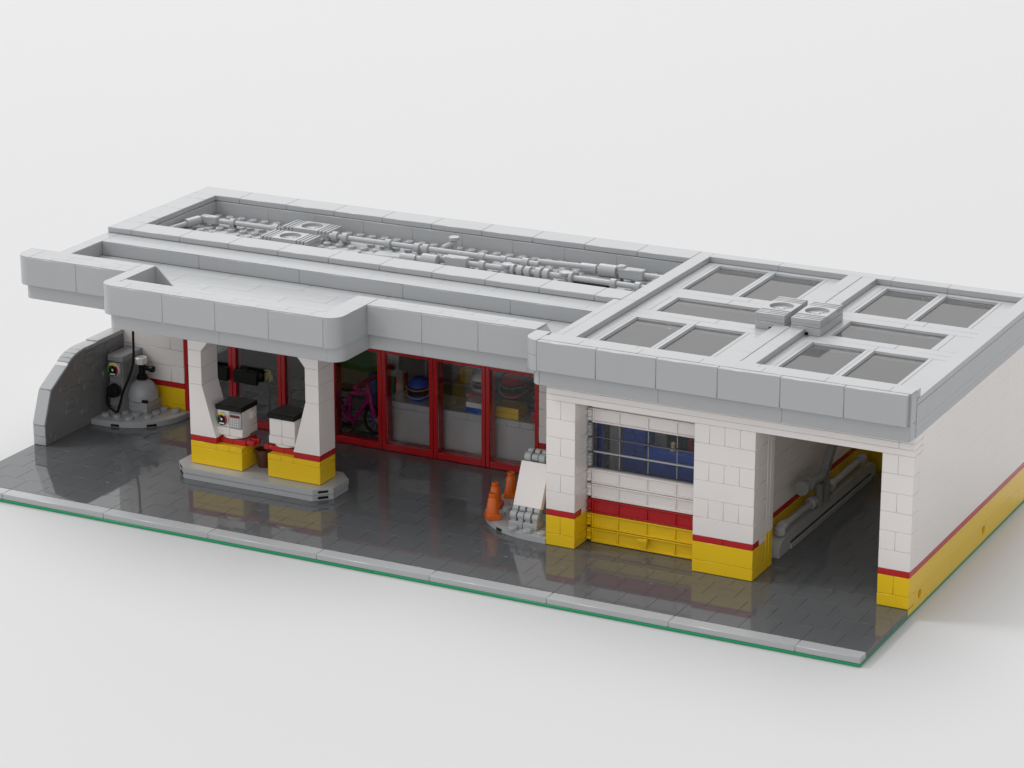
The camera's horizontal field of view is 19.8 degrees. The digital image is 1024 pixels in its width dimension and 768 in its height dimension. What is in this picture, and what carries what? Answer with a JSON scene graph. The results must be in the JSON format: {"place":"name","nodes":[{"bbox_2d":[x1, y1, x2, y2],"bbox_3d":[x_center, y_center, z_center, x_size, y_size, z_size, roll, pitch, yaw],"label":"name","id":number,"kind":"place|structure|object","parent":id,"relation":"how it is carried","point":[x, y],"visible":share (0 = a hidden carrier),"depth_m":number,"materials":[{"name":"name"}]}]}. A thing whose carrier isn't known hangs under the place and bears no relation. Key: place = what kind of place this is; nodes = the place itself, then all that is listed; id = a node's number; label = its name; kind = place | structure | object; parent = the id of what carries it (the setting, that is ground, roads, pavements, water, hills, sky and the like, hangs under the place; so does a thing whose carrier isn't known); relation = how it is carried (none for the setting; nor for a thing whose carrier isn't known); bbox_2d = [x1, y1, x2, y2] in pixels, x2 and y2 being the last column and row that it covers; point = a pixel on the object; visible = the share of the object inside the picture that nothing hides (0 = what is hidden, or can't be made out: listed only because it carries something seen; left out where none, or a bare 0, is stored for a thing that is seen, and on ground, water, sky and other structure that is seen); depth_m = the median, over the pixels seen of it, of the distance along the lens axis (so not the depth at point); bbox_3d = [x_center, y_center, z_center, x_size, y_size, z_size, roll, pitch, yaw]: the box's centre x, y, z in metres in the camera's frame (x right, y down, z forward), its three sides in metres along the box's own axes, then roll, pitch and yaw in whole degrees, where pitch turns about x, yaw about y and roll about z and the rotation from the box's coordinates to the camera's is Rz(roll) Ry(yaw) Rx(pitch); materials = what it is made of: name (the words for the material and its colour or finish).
{"place":"outdoors","nodes":[
{"label":"outdoors","id":0,"kind":"place"},
{"bbox_2d":[179,454,348,500],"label":"pump island","id":1,"kind":"structure","parent":0,"point":[254,477],"depth_m":1.55,"materials":[{"name":"grey plastic"}]},
{"bbox_2d":[187,340,257,470],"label":"canopy column","id":2,"kind":"structure","parent":1,"relation":"on","point":[209,447],"depth_m":1.56,"materials":[{"name":"white plastic"}]},
{"bbox_2d":[215,396,260,446],"bbox_3d":[-0.143,0.020,1.567,0.024,0.022,0.017,9,20,26],"label":"fuel pump","id":3,"kind":"object","parent":2,"relation":"on","point":[236,417],"visible":1,"depth_m":1.56,"materials":[{"name":"white plastic"}]},
{"bbox_2d":[255,446,271,467],"bbox_3d":[-0.133,0.039,1.569,0.010,0.010,0.010,9,20,26],"label":"trash can","id":4,"kind":"object","parent":1,"relation":"on","point":[261,452],"visible":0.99,"depth_m":1.57,"materials":[{"name":"brown plastic"}]},
{"bbox_2d":[268,357,334,484],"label":"canopy column","id":5,"kind":"structure","parent":1,"relation":"on","point":[311,460],"depth_m":1.54,"materials":[{"name":"white plastic"}]},
{"bbox_2d":[264,404,303,454],"bbox_3d":[-0.119,0.024,1.555,0.021,0.022,0.017,9,20,26],"label":"fuel pump","id":6,"kind":"object","parent":5,"relation":"on","point":[284,421],"visible":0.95,"depth_m":1.55,"materials":[{"name":"white plastic"}]},
{"bbox_2d":[0,0,1023,767],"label":"ground","id":7,"kind":"structure","parent":0,"point":[878,136],"depth_m":2.10,"materials":[{"name":"grey"}]},
{"bbox_2d":[0,417,1023,666],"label":"forecourt base","id":8,"kind":"object","parent":7,"relation":"on","point":[422,519],"visible":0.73,"depth_m":1.48,"materials":[{"name":"grey plastic"}]},
{"bbox_2d":[33,327,123,445],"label":"stone wall","id":9,"kind":"structure","parent":8,"relation":"on","point":[71,397],"depth_m":1.64,"materials":[{"name":"grey plastic"}]},
{"bbox_2d":[91,406,189,427],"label":"round platform","id":10,"kind":"structure","parent":8,"relation":"on","point":[163,415],"depth_m":1.66,"materials":[{"name":"grey plastic"}]},
{"bbox_2d":[106,331,142,412],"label":"air pump column","id":11,"kind":"structure","parent":10,"relation":"on","point":[123,369],"depth_m":1.66,"materials":[{"name":"grey plastic"}]},
{"bbox_2d":[128,355,160,413],"bbox_3d":[-0.210,-0.001,1.667,0.019,0.031,0.018,9,20,26],"label":"air tank","id":12,"kind":"object","parent":10,"relation":"on","point":[144,397],"visible":1,"depth_m":1.66,"materials":[{"name":"grey plastic"}]},
{"bbox_2d":[20,187,700,472],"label":"shop building","id":13,"kind":"structure","parent":8,"relation":"on","point":[244,298],"depth_m":1.58,"materials":[{"name":"grey plastic"}]},
{"bbox_2d":[183,339,232,411],"bbox_3d":[-0.169,-0.008,1.657,0.032,0.057,0.008,9,20,26],"label":"window","id":14,"kind":"structure","parent":13,"relation":"in","point":[184,341],"depth_m":1.66,"materials":[{"name":"red plastic"}]},
{"bbox_2d":[217,365,228,380],"bbox_3d":[-0.165,-0.007,1.650,0.016,0.008,0.004,9,20,26],"label":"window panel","id":15,"kind":"structure","parent":13,"relation":"attached to","point":[223,372],"depth_m":1.65,"materials":[{"name":"black plastic"}]},
{"bbox_2d":[233,368,258,385],"bbox_3d":[-0.148,-0.004,1.642,0.016,0.008,0.004,9,20,26],"label":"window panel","id":16,"kind":"structure","parent":13,"relation":"attached to","point":[248,377],"depth_m":1.64,"materials":[{"name":"black plastic"}]},
{"bbox_2d":[232,347,281,429],"bbox_3d":[-0.141,-0.003,1.643,0.032,0.057,0.008,9,20,26],"label":"window","id":17,"kind":"structure","parent":13,"relation":"in","point":[237,362],"depth_m":1.65,"materials":[{"name":"red plastic"}]},
{"bbox_2d":[263,368,274,419],"bbox_3d":[-0.136,0.008,1.646,0.007,0.034,0.001,9,20,26],"label":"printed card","id":18,"kind":"object","parent":13,"relation":"in","point":[269,376],"visible":0.96,"depth_m":1.64,"materials":[{"name":"plastic"}]},
{"bbox_2d":[281,355,291,405],"bbox_3d":[-0.112,0.001,1.630,0.032,0.057,0.008,9,20,26],"label":"window frame","id":19,"kind":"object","parent":13,"relation":"in","point":[286,373],"depth_m":1.63,"materials":[{"name":"red plastic"}]},
{"bbox_2d":[260,229,320,246],"bbox_3d":[-0.125,-0.081,1.662,0.030,0.006,0.016,9,20,26],"label":"vent fan","id":20,"kind":"object","parent":13,"relation":"on","point":[297,238],"visible":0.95,"depth_m":1.66},
{"bbox_2d":[282,220,341,241],"bbox_3d":[-0.114,-0.087,1.682,0.030,0.006,0.016,9,20,26],"label":"vent fan","id":21,"kind":"object","parent":13,"relation":"on","point":[323,230],"visible":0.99,"depth_m":1.68},
{"bbox_2d":[333,348,381,448],"bbox_3d":[-0.084,0.005,1.616,0.032,0.057,0.008,9,20,26],"label":"window","id":22,"kind":"structure","parent":13,"relation":"in","point":[340,436],"depth_m":1.62,"materials":[{"name":"red plastic"}]},
{"bbox_2d":[341,374,377,434],"bbox_3d":[-0.087,0.012,1.636,0.040,0.032,0.023,1,18,4],"label":"bicycle","id":23,"kind":"object","parent":13,"relation":"in","point":[351,421],"visible":0.73,"depth_m":1.64,"materials":[{"name":"plastic"}]},
{"bbox_2d":[341,351,393,371],"bbox_3d":[-0.085,-0.020,1.708,0.032,0.024,0.011,9,20,26],"label":"green display","id":24,"kind":"object","parent":13,"relation":"on","point":[365,361],"visible":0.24,"depth_m":1.71,"materials":[{"name":"plastic"}]},
{"bbox_2d":[369,372,377,423],"bbox_3d":[-0.077,0.008,1.654,0.005,0.030,0.005,9,20,26],"label":"blue canister","id":25,"kind":"object","parent":13,"relation":"on","point":[373,387],"visible":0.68,"depth_m":1.65,"materials":[{"name":"plastic"}]},
{"bbox_2d":[381,350,433,457],"bbox_3d":[-0.055,0.010,1.602,0.032,0.057,0.008,9,20,26],"label":"window","id":26,"kind":"structure","parent":13,"relation":"in","point":[388,443],"depth_m":1.60,"materials":[{"name":"red plastic"}]},
{"bbox_2d":[168,214,661,280],"bbox_3d":[-0.051,-0.076,1.645,0.308,0.008,0.036,6,19,18],"label":"roof pipe run","id":27,"kind":"object","parent":13,"relation":"on","point":[621,271],"visible":0.94,"depth_m":1.63,"materials":[{"name":"grey plastic"}]},
{"bbox_2d":[442,235,459,249],"bbox_3d":[-0.034,-0.076,1.641,0.009,0.012,0.009,9,20,26],"label":"roof tap","id":28,"kind":"object","parent":13,"relation":"on","point":[452,243],"visible":0.88,"depth_m":1.64,"materials":[{"name":"grey plastic"}]},
{"bbox_2d":[433,358,485,466],"bbox_3d":[-0.027,0.014,1.588,0.032,0.057,0.008,9,20,26],"label":"window","id":29,"kind":"structure","parent":13,"relation":"in","point":[441,453],"depth_m":1.59,"materials":[{"name":"red plastic"}]},
{"bbox_2d":[392,390,534,461],"bbox_3d":[-0.022,0.024,1.610,0.102,0.026,0.024,9,20,26],"label":"shop counter","id":30,"kind":"object","parent":13,"relation":"on","point":[515,440],"visible":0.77,"depth_m":1.60,"materials":[{"name":"plastic"}]},
{"bbox_2d":[392,371,402,393],"bbox_3d":[-0.064,-0.001,1.630,0.002,0.010,0.011,9,20,26],"label":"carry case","id":31,"kind":"object","parent":30,"relation":"on","point":[393,380],"visible":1,"depth_m":1.62,"materials":[{"name":"plastic"}]},
{"bbox_2d":[395,371,407,393],"bbox_3d":[-0.061,-0.001,1.628,0.002,0.010,0.011,9,20,26],"label":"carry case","id":32,"kind":"object","parent":30,"relation":"on","point":[401,380],"visible":0.94,"depth_m":1.63,"materials":[{"name":"red plastic"}]},
{"bbox_2d":[405,375,428,401],"bbox_3d":[-0.051,0.002,1.615,0.015,0.013,0.016,9,20,26],"label":"helmet","id":33,"kind":"object","parent":30,"relation":"on","point":[417,387],"visible":0.92,"depth_m":1.61,"materials":[{"name":"blue plastic"}]},
{"bbox_2d":[468,391,480,399],"bbox_3d":[-0.018,0.008,1.609,0.010,0.006,0.007,9,20,26],"label":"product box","id":34,"kind":"object","parent":30,"relation":"on","point":[471,394],"visible":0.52,"depth_m":1.61,"materials":[{"name":"red plastic"}]},
{"bbox_2d":[466,396,499,413],"bbox_3d":[-0.016,0.012,1.597,0.015,0.006,0.012,9,20,26],"label":"product box","id":35,"kind":"object","parent":30,"relation":"on","point":[473,404],"visible":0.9,"depth_m":1.59,"materials":[{"name":"blue plastic"}]},
{"bbox_2d":[496,400,527,419],"bbox_3d":[-0.001,0.014,1.590,0.015,0.006,0.012,9,20,26],"label":"product box","id":36,"kind":"object","parent":30,"relation":"on","point":[508,409],"visible":1,"depth_m":1.59,"materials":[{"name":"yellow plastic"}]},
{"bbox_2d":[425,360,533,394],"bbox_3d":[0.018,-0.009,1.655,0.144,0.061,0.017,9,20,26],"label":"back shelf","id":37,"kind":"object","parent":13,"relation":"attached to","point":[451,378],"visible":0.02,"depth_m":1.68,"materials":[{"name":"grey plastic"}]},
{"bbox_2d":[460,366,480,382],"bbox_3d":[-0.024,-0.006,1.678,0.008,0.009,0.011,9,20,26],"label":"stock box","id":38,"kind":"object","parent":37,"relation":"on","point":[466,374],"visible":0.5,"depth_m":1.67,"materials":[{"name":"yellow plastic"}]},
{"bbox_2d":[526,376,533,392],"bbox_3d":[0.006,-0.002,1.663,0.014,0.010,0.011,9,20,26],"label":"stock box","id":39,"kind":"object","parent":37,"relation":"on","point":[530,383],"visible":0.18,"depth_m":1.66,"materials":[{"name":"grey plastic"}]},
{"bbox_2d":[466,389,534,406],"bbox_3d":[0.003,0.021,1.612,0.058,0.030,0.014,9,20,26],"label":"display shelf","id":40,"kind":"object","parent":13,"relation":"on","point":[529,399],"visible":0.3,"depth_m":1.60,"materials":[{"name":"grey plastic"}]},
{"bbox_2d":[469,370,480,392],"bbox_3d":[-0.016,-0.001,1.613,0.014,0.013,0.015,9,20,26],"label":"helmet","id":41,"kind":"object","parent":40,"relation":"on","point":[475,380],"visible":0.42,"depth_m":1.61,"materials":[{"name":"white plastic"}]},
{"bbox_2d":[498,373,527,399],"bbox_3d":[0.001,0.001,1.604,0.017,0.014,0.018,9,20,26],"label":"helmet","id":42,"kind":"object","parent":40,"relation":"on","point":[513,386],"visible":0.83,"depth_m":1.60,"materials":[{"name":"red plastic"}]},
{"bbox_2d":[368,253,644,290],"bbox_3d":[0.001,-0.061,1.600,0.175,0.009,0.010,8,20,23],"label":"roof pipe run","id":43,"kind":"object","parent":13,"relation":"on","point":[508,268],"visible":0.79,"depth_m":1.60,"materials":[{"name":"grey plastic"}]},
{"bbox_2d":[485,366,539,472],"bbox_3d":[0.002,0.019,1.574,0.032,0.057,0.008,9,20,26],"label":"window","id":44,"kind":"structure","parent":13,"relation":"in","point":[492,461],"depth_m":1.58,"materials":[{"name":"red plastic"}]},
{"bbox_2d":[485,495,545,543],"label":"round platform","id":45,"kind":"structure","parent":8,"relation":"on","point":[528,534],"depth_m":1.49,"materials":[{"name":"grey plastic"}]},
{"bbox_2d":[484,492,500,520],"bbox_3d":[-0.010,0.062,1.501,0.010,0.014,0.010,9,20,26],"label":"traffic cone","id":46,"kind":"object","parent":45,"relation":"on","point":[491,513],"visible":1,"depth_m":1.50,"materials":[{"name":"orange plastic"}]},
{"bbox_2d":[490,481,503,509],"bbox_3d":[-0.009,0.057,1.518,0.008,0.014,0.008,9,20,26],"label":"traffic cone","id":47,"kind":"object","parent":45,"relation":"on","point":[495,487],"visible":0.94,"depth_m":1.51,"materials":[{"name":"orange plastic"}]},
{"bbox_2d":[503,471,516,498],"bbox_3d":[-0.001,0.052,1.532,0.009,0.014,0.009,9,20,26],"label":"traffic cone","id":48,"kind":"object","parent":45,"relation":"on","point":[510,488],"visible":0.93,"depth_m":1.53,"materials":[{"name":"orange plastic"}]},
{"bbox_2d":[509,447,545,530],"bbox_3d":[0.012,0.052,1.495,0.017,0.036,0.028,9,20,26],"label":"sign board","id":49,"kind":"object","parent":45,"relation":"on","point":[530,497],"visible":0.79,"depth_m":1.49,"materials":[{"name":"white plastic"}]},
{"bbox_2d":[597,423,604,467],"bbox_3d":[0.048,0.035,1.507,0.004,0.069,0.013,9,20,26],"label":"tool cabinet","id":50,"kind":"object","parent":8,"relation":"on","point":[600,445],"visible":0.12,"depth_m":1.50,"materials":[{"name":"blue plastic"}]},
{"bbox_2d":[605,424,622,469],"bbox_3d":[0.052,0.037,1.501,0.008,0.069,0.005,9,20,26],"label":"gear rack","id":51,"kind":"object","parent":8,"relation":"on","point":[612,446],"visible":0.31,"depth_m":1.50,"materials":[{"name":"grey plastic"}]},
{"bbox_2d":[622,427,654,474],"bbox_3d":[0.065,0.037,1.502,0.013,0.067,0.012,9,20,26],"label":"tool cabinet","id":52,"kind":"object","parent":8,"relation":"on","point":[636,450],"visible":0.34,"depth_m":1.50,"materials":[{"name":"blue plastic"}]},
{"bbox_2d":[645,442,693,482],"bbox_3d":[0.088,0.053,1.482,0.043,0.049,0.009,9,20,26],"label":"workbench","id":53,"kind":"object","parent":8,"relation":"on","point":[667,470],"visible":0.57,"depth_m":1.48,"materials":[{"name":"blue plastic"}]},
{"bbox_2d":[528,251,1023,615],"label":"service garage","id":54,"kind":"structure","parent":8,"relation":"on","point":[912,390],"depth_m":1.45,"materials":[{"name":"white plastic"}]},
{"bbox_2d":[586,406,694,559],"bbox_3d":[0.066,0.047,1.456,0.063,0.076,0.007,9,20,26],"label":"door","id":55,"kind":"structure","parent":54,"relation":"in","point":[643,512],"depth_m":1.46,"materials":[{"name":"white plastic"}]},
{"bbox_2d":[755,296,807,329],"bbox_3d":[0.137,-0.036,1.490,0.016,0.008,0.032,9,20,26],"label":"vent fan","id":56,"kind":"object","parent":54,"relation":"on","point":[781,310],"visible":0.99,"depth_m":1.48},
{"bbox_2d":[791,301,842,336],"bbox_3d":[0.154,-0.033,1.482,0.016,0.008,0.032,9,20,26],"label":"vent fan","id":57,"kind":"object","parent":54,"relation":"on","point":[817,318],"visible":1,"depth_m":1.48},
{"bbox_2d":[772,444,875,558],"bbox_3d":[0.162,0.044,1.510,0.012,0.050,0.138,9,20,26],"label":"lift rail","id":58,"kind":"object","parent":8,"relation":"on","point":[827,500],"visible":0.98,"depth_m":1.50,"materials":[{"name":"grey plastic"}]},
{"bbox_3d":[0.104,0.053,1.514,0.069,0.031,0.011,9,20,26],"label":"garage shelf","id":59,"kind":"object","parent":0,"visible":0},
{"bbox_2d":[655,432,667,446],"bbox_3d":[0.078,0.026,1.519,0.007,0.016,0.009,9,20,26],"label":"storage box","id":60,"kind":"object","parent":59,"relation":"on","point":[661,439],"visible":0.2,"depth_m":1.51,"materials":[{"name":"grey plastic"}]},
{"bbox_2d":[668,434,687,449],"bbox_3d":[0.087,0.028,1.514,0.010,0.015,0.009,9,20,26],"label":"storage box","id":61,"kind":"object","parent":59,"relation":"on","point":[682,444],"visible":0.2,"depth_m":1.51,"materials":[{"name":"black plastic"}]},
{"bbox_2d":[687,438,693,451],"bbox_3d":[0.093,0.028,1.511,0.003,0.017,0.009,9,20,26],"label":"storage box","id":62,"kind":"object","parent":59,"relation":"on","point":[690,444],"visible":0.1,"depth_m":1.51,"materials":[{"name":"red plastic"}]}
]}

